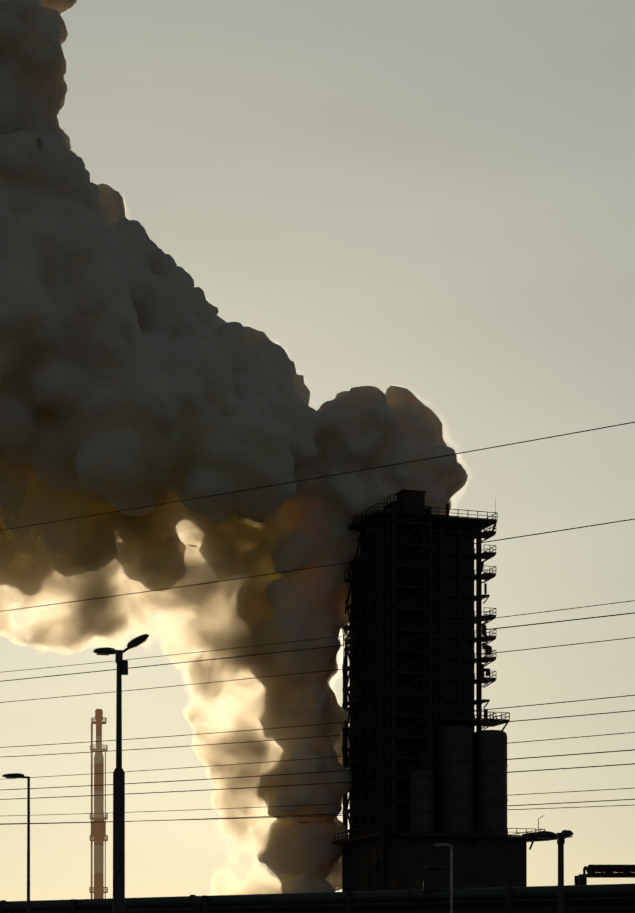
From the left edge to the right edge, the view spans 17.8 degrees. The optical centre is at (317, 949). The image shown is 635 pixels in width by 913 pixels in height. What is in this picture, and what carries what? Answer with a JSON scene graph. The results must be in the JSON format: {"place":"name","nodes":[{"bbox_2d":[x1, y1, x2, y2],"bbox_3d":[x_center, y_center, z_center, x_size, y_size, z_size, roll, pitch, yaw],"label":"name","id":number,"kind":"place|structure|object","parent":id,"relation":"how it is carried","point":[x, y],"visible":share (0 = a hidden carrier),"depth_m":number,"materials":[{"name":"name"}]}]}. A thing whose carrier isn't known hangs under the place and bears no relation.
{"place":"outdoors","nodes":[
{"label":"outdoors","id":0,"kind":"place"},
{"bbox_2d":[89,709,107,898],"bbox_3d":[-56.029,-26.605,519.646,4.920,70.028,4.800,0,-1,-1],"label":"chimney","id":1,"kind":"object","parent":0,"point":[98,836],"depth_m":518.84,"materials":[{"name":"metal"}]},
{"bbox_2d":[0,0,467,892],"bbox_3d":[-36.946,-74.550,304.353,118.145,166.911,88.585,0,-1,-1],"label":"smoke plume","id":2,"kind":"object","parent":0,"point":[272,430],"depth_m":288.82,"materials":[{"name":"grey"}]},
{"bbox_2d":[0,422,634,824],"bbox_3d":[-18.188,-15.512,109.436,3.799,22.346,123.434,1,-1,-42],"label":"power lines","id":3,"kind":"object","parent":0,"point":[344,722],"visible":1,"depth_m":87.18,"materials":[{"name":"black metal"}]},
{"bbox_2d":[0,0,634,900],"label":"sky","id":4,"kind":"structure","parent":0,"point":[434,200],"materials":[{"name":"beige"}]},
{"bbox_2d":[332,489,556,891],"bbox_3d":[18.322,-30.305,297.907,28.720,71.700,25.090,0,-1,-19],"label":"industrial tower","id":5,"kind":"structure","parent":0,"point":[384,851],"depth_m":291.24,"materials":[{"name":"metal"}]},
{"bbox_2d":[574,865,634,884],"bbox_3d":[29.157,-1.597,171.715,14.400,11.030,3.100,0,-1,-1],"label":"pipe bridge","id":6,"kind":"structure","parent":0,"point":[610,871],"depth_m":170.34,"materials":[{"name":"metal"}]},
{"label":"ground","id":7,"kind":"structure","parent":0,"visible":0},
{"bbox_2d":[2,773,29,912],"bbox_3d":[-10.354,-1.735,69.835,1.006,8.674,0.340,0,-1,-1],"label":"street lamp","id":8,"kind":"object","parent":7,"relation":"on","point":[15,775],"visible":1,"depth_m":69.87,"materials":[{"name":"metal"}]},
{"bbox_2d":[93,634,148,912],"bbox_3d":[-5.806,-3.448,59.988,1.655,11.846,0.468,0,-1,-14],"label":"twin street lamp","id":9,"kind":"object","parent":7,"relation":"on","point":[119,836],"visible":1,"depth_m":59.86,"materials":[{"name":"metal"}]},
{"bbox_2d":[0,867,634,912],"bbox_3d":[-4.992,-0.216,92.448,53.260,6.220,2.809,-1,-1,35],"label":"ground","id":10,"kind":"structure","parent":7,"relation":"on","point":[432,895],"depth_m":85.65,"materials":[{"name":"black"}]},
{"bbox_2d":[435,843,452,912],"bbox_3d":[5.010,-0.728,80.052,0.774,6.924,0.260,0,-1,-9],"label":"street lamp","id":11,"kind":"object","parent":7,"relation":"on","point":[451,892],"visible":1,"depth_m":80.08,"materials":[{"name":"black metal"}]},
{"bbox_2d":[535,830,572,912],"bbox_3d":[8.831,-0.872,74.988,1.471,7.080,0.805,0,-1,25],"label":"street lamp","id":12,"kind":"object","parent":7,"relation":"on","point":[562,835],"visible":1,"depth_m":75.07,"materials":[{"name":"metal"}]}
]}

